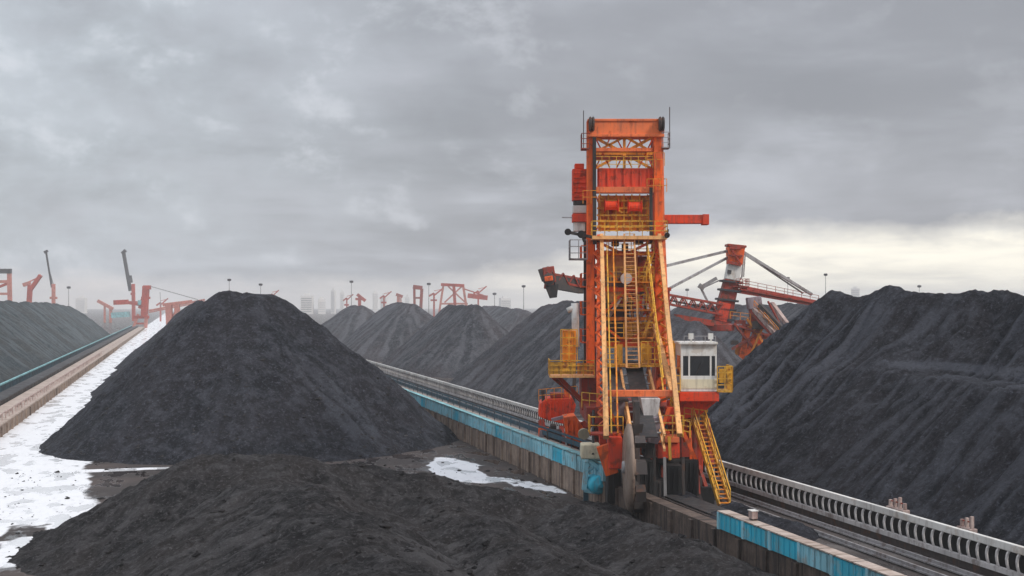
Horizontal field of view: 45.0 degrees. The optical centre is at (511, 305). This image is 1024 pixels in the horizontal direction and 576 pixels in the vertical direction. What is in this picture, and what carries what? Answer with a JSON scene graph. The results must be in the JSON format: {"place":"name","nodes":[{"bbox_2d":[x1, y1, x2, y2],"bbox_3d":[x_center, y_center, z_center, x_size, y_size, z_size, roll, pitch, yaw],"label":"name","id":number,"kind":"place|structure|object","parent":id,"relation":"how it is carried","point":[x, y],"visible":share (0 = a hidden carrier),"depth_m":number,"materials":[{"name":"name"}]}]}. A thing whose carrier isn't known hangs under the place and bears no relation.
{"place":"outdoors","nodes":[
{"label":"outdoors","id":0,"kind":"place"},
{"bbox_2d":[0,309,984,575],"bbox_3d":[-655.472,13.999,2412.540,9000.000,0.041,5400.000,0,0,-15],"label":"ground","id":1,"kind":"structure","parent":0,"point":[40,501],"depth_m":103.53,"materials":[{"name":"white snow"}]},
{"bbox_2d":[0,269,11,300],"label":"gantry crane","id":2,"kind":"object","parent":1,"relation":"on","point":[8,281],"visible":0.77,"depth_m":798.87,"materials":[{"name":"red metal"}]},
{"bbox_2d":[22,274,42,302],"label":"luffing crane","id":3,"kind":"object","parent":1,"relation":"on","point":[32,286],"visible":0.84,"depth_m":848.80,"materials":[{"name":"red metal"}]},
{"bbox_2d":[43,250,56,302],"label":"slewing crane","id":4,"kind":"object","parent":1,"relation":"on","point":[53,297],"visible":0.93,"depth_m":899.45,"materials":[{"name":"metal"}]},
{"bbox_2d":[0,300,109,382],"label":"coal pile","id":5,"kind":"object","parent":1,"relation":"on","point":[33,335],"visible":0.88,"depth_m":325.40,"materials":[{"name":"black gravel"}]},
{"bbox_2d":[0,325,143,425],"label":"belt conveyor","id":6,"kind":"object","parent":1,"relation":"on","point":[21,392],"visible":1,"depth_m":215.98,"materials":[{"name":"metal"}]},
{"bbox_2d":[0,327,144,436],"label":"retaining wall","id":7,"kind":"structure","parent":1,"relation":"on","point":[9,425],"depth_m":182.59,"materials":[{"name":"concrete"}]},
{"bbox_2d":[76,296,86,312],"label":"tower block","id":8,"kind":"structure","parent":1,"relation":"on","point":[81,304],"depth_m":2193.43,"materials":[{"name":"grey concrete"}]},
{"bbox_2d":[97,300,113,322],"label":"luffing crane","id":9,"kind":"object","parent":1,"relation":"on","point":[109,307],"visible":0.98,"depth_m":999.06,"materials":[{"name":"red metal"}]},
{"bbox_2d":[111,249,137,320],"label":"slewing crane","id":10,"kind":"object","parent":1,"relation":"on","point":[131,287],"visible":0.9,"depth_m":958.87,"materials":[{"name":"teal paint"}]},
{"bbox_2d":[113,285,204,327],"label":"boom stacker","id":11,"kind":"object","parent":1,"relation":"on","point":[142,304],"visible":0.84,"depth_m":768.10,"materials":[{"name":"red metal"}]},
{"bbox_2d":[156,298,167,320],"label":"luffing crane","id":12,"kind":"object","parent":1,"relation":"on","point":[160,306],"visible":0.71,"depth_m":1079.39,"materials":[{"name":"red metal"}]},
{"bbox_2d":[162,300,192,323],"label":"port crane","id":13,"kind":"object","parent":1,"relation":"on","point":[169,314],"visible":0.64,"depth_m":718.64,"materials":[{"name":"red metal"}]},
{"bbox_2d":[39,290,458,464],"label":"coal pile","id":14,"kind":"object","parent":1,"relation":"on","point":[233,332],"visible":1,"depth_m":117.91,"materials":[{"name":"black gravel"}]},
{"bbox_2d":[301,293,313,313],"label":"tower block","id":15,"kind":"structure","parent":1,"relation":"on","point":[307,303],"depth_m":1992.47,"materials":[{"name":"grey concrete"}]},
{"bbox_2d":[318,297,325,313],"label":"tower block","id":16,"kind":"structure","parent":1,"relation":"on","point":[321,305],"depth_m":1995.57,"materials":[{"name":"grey concrete"}]},
{"bbox_2d":[331,288,335,313],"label":"tower block","id":17,"kind":"structure","parent":1,"relation":"on","point":[333,301],"depth_m":2097.43,"materials":[{"name":"grey concrete"}]},
{"bbox_2d":[340,290,343,310],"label":"tower block","id":18,"kind":"structure","parent":1,"relation":"on","point":[341,300],"depth_m":2197.51,"materials":[{"name":"grey concrete"}]},
{"bbox_2d":[321,305,374,341],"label":"coal pile","id":19,"kind":"object","parent":1,"relation":"on","point":[344,324],"visible":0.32,"depth_m":409.76,"materials":[{"name":"black gravel"}]},
{"bbox_2d":[343,294,353,306],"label":"luffing crane","id":20,"kind":"object","parent":1,"relation":"on","point":[346,304],"visible":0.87,"depth_m":1079.47,"materials":[{"name":"red metal"}]},
{"bbox_2d":[349,280,352,304],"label":"light mast","id":21,"kind":"object","parent":1,"relation":"on","point":[351,281],"visible":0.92,"depth_m":779.82,"materials":[{"name":"grey metal"}]},
{"bbox_2d":[355,293,365,305],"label":"luffing crane","id":22,"kind":"object","parent":1,"relation":"on","point":[360,297],"visible":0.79,"depth_m":1048.76,"materials":[{"name":"red metal"}]},
{"bbox_2d":[373,291,377,312],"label":"tower block","id":23,"kind":"structure","parent":1,"relation":"on","point":[375,302],"depth_m":2096.92,"materials":[{"name":"grey concrete"}]},
{"bbox_2d":[380,293,387,308],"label":"tower block","id":24,"kind":"structure","parent":1,"relation":"on","point":[386,301],"depth_m":1997.56,"materials":[{"name":"grey concrete"}]},
{"bbox_2d":[380,291,391,306],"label":"luffing crane","id":25,"kind":"object","parent":1,"relation":"on","point":[383,297],"visible":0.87,"depth_m":1079.39,"materials":[{"name":"red metal"}]},
{"bbox_2d":[0,354,772,575],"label":"coal lumps","id":26,"kind":"object","parent":1,"relation":"on","point":[484,543],"visible":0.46,"depth_m":65.30,"materials":[{"name":"black stone"}]},
{"bbox_2d":[342,302,433,361],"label":"coal pile","id":27,"kind":"object","parent":1,"relation":"on","point":[383,333],"visible":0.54,"depth_m":319.30,"materials":[{"name":"black gravel"}]},
{"bbox_2d":[7,453,777,575],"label":"coal pile","id":28,"kind":"object","parent":1,"relation":"on","point":[292,554],"visible":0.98,"depth_m":61.16,"materials":[{"name":"black gravel"}]},
{"bbox_2d":[396,293,402,301],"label":"ship loader","id":29,"kind":"object","parent":1,"relation":"on","point":[399,297],"visible":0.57,"depth_m":1098.70,"materials":[{"name":"red metal"}]},
{"bbox_2d":[405,295,409,303],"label":"tower block","id":30,"kind":"structure","parent":1,"relation":"on","point":[407,299],"depth_m":2196.69,"materials":[{"name":"grey concrete"}]},
{"bbox_2d":[413,285,422,307],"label":"ship loader","id":31,"kind":"object","parent":1,"relation":"on","point":[415,287],"visible":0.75,"depth_m":998.82,"materials":[{"name":"red paint"}]},
{"bbox_2d":[429,289,441,315],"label":"luffing crane","id":32,"kind":"object","parent":1,"relation":"on","point":[433,299],"visible":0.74,"depth_m":1079.24,"materials":[{"name":"red metal"}]},
{"bbox_2d":[381,304,508,377],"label":"coal pile","id":33,"kind":"object","parent":1,"relation":"on","point":[450,341],"visible":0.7,"depth_m":251.40,"materials":[{"name":"black gravel"}]},
{"bbox_2d":[438,283,487,311],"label":"gantry crane","id":34,"kind":"object","parent":1,"relation":"on","point":[475,296],"visible":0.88,"depth_m":949.11,"materials":[{"name":"red metal"}]},
{"bbox_2d":[473,286,486,304],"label":"luffing crane","id":35,"kind":"object","parent":1,"relation":"on","point":[477,291],"visible":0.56,"depth_m":1079.31,"materials":[{"name":"red metal"}]},
{"bbox_2d":[499,296,510,307],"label":"tower block","id":36,"kind":"structure","parent":1,"relation":"on","point":[504,301],"depth_m":2193.45,"materials":[{"name":"grey concrete"}]},
{"bbox_2d":[482,306,531,331],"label":"coal pile","id":37,"kind":"object","parent":1,"relation":"on","point":[508,319],"visible":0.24,"depth_m":454.25,"materials":[{"name":"black gravel"}]},
{"bbox_2d":[423,407,604,502],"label":"retaining wall","id":38,"kind":"structure","parent":1,"relation":"on","point":[560,475],"depth_m":105.47,"materials":[{"name":"concrete"}]},
{"bbox_2d":[522,285,525,309],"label":"light mast","id":39,"kind":"object","parent":1,"relation":"on","point":[523,286],"visible":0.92,"depth_m":759.83,"materials":[{"name":"grey metal"}]},
{"bbox_2d":[449,300,742,413],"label":"coal pile","id":40,"kind":"object","parent":1,"relation":"on","point":[512,365],"visible":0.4,"depth_m":181.94,"materials":[{"name":"black gravel"}]},
{"bbox_2d":[538,107,732,512],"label":"bucket wheel reclaimer","id":41,"kind":"object","parent":1,"relation":"on","point":[646,423],"visible":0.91,"depth_m":92.89,"materials":[{"name":"orange paint"}]},
{"bbox_2d":[387,375,905,575],"bbox_3d":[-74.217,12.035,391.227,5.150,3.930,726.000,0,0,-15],"label":"belt conveyor","id":42,"kind":"object","parent":1,"relation":"on","point":[824,558],"visible":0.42,"depth_m":81.75,"materials":[{"name":"metal"}]},
{"bbox_2d":[580,442,602,500],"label":"pulley unit","id":43,"kind":"object","parent":42,"relation":"attached to","point":[592,483],"visible":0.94,"depth_m":86.04,"materials":[{"name":"teal paint"}]},
{"bbox_2d":[747,509,757,519],"bbox_3d":[12.539,10.892,64.264,0.396,0.506,0.506,0,0,-15],"label":"junction box","id":44,"kind":"object","parent":42,"relation":"on","point":[753,513],"visible":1,"depth_m":64.08,"materials":[{"name":"white paint"}]},
{"bbox_2d":[399,384,946,575],"bbox_3d":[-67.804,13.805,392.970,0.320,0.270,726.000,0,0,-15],"label":"crane rail","id":45,"kind":"object","parent":1,"relation":"on","point":[903,563],"depth_m":70.69,"materials":[{"name":"grey metal"}]},
{"bbox_2d":[538,244,818,358],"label":"boom stacker","id":46,"kind":"object","parent":1,"relation":"on","point":[760,318],"visible":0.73,"depth_m":187.62,"materials":[{"name":"red paint"}]},
{"bbox_2d":[392,378,981,575],"bbox_3d":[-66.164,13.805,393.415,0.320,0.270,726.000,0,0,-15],"label":"crane rail","id":47,"kind":"object","parent":1,"relation":"on","point":[942,565],"depth_m":74.77,"materials":[{"name":"grey metal"}]},
{"bbox_2d":[367,360,1023,575],"bbox_3d":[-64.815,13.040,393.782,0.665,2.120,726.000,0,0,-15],"label":"guard rail","id":48,"kind":"object","parent":1,"relation":"on","point":[985,555],"visible":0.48,"depth_m":76.79,"materials":[{"name":"grey metal"}]},
{"bbox_2d":[605,481,830,575],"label":"retaining wall","id":49,"kind":"structure","parent":1,"relation":"on","point":[668,516],"depth_m":68.60,"materials":[{"name":"concrete"}]},
{"bbox_2d":[670,303,808,356],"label":"coal pile","id":50,"kind":"object","parent":1,"relation":"on","point":[789,311],"visible":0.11,"depth_m":235.14,"materials":[{"name":"black gravel"}]},
{"bbox_2d":[669,491,821,540],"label":"coal pile","id":51,"kind":"object","parent":1,"relation":"on","point":[799,529],"visible":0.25,"depth_m":75.94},
{"bbox_2d":[679,285,1023,545],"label":"coal pile","id":52,"kind":"object","parent":1,"relation":"on","point":[882,396],"visible":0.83,"depth_m":94.48,"materials":[{"name":"black gravel"}]},
{"bbox_2d":[851,286,859,296],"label":"tower block","id":53,"kind":"structure","parent":1,"relation":"on","point":[855,291],"depth_m":2094.57,"materials":[{"name":"grey concrete"}]},
{"bbox_2d":[886,497,909,513],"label":"cluster of wooden posts","id":54,"kind":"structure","parent":1,"relation":"on","point":[893,503],"depth_m":73.85,"materials":[{"name":"beige wood"}]},
{"bbox_2d":[957,516,976,532],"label":"cluster of wooden posts","id":55,"kind":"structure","parent":1,"relation":"on","point":[967,527],"depth_m":67.44,"materials":[{"name":"beige wood"}]},
{"bbox_2d":[0,0,1023,308],"label":"sky","id":56,"kind":"structure","parent":0,"point":[294,148],"materials":[{"name":"grey"}]}
]}

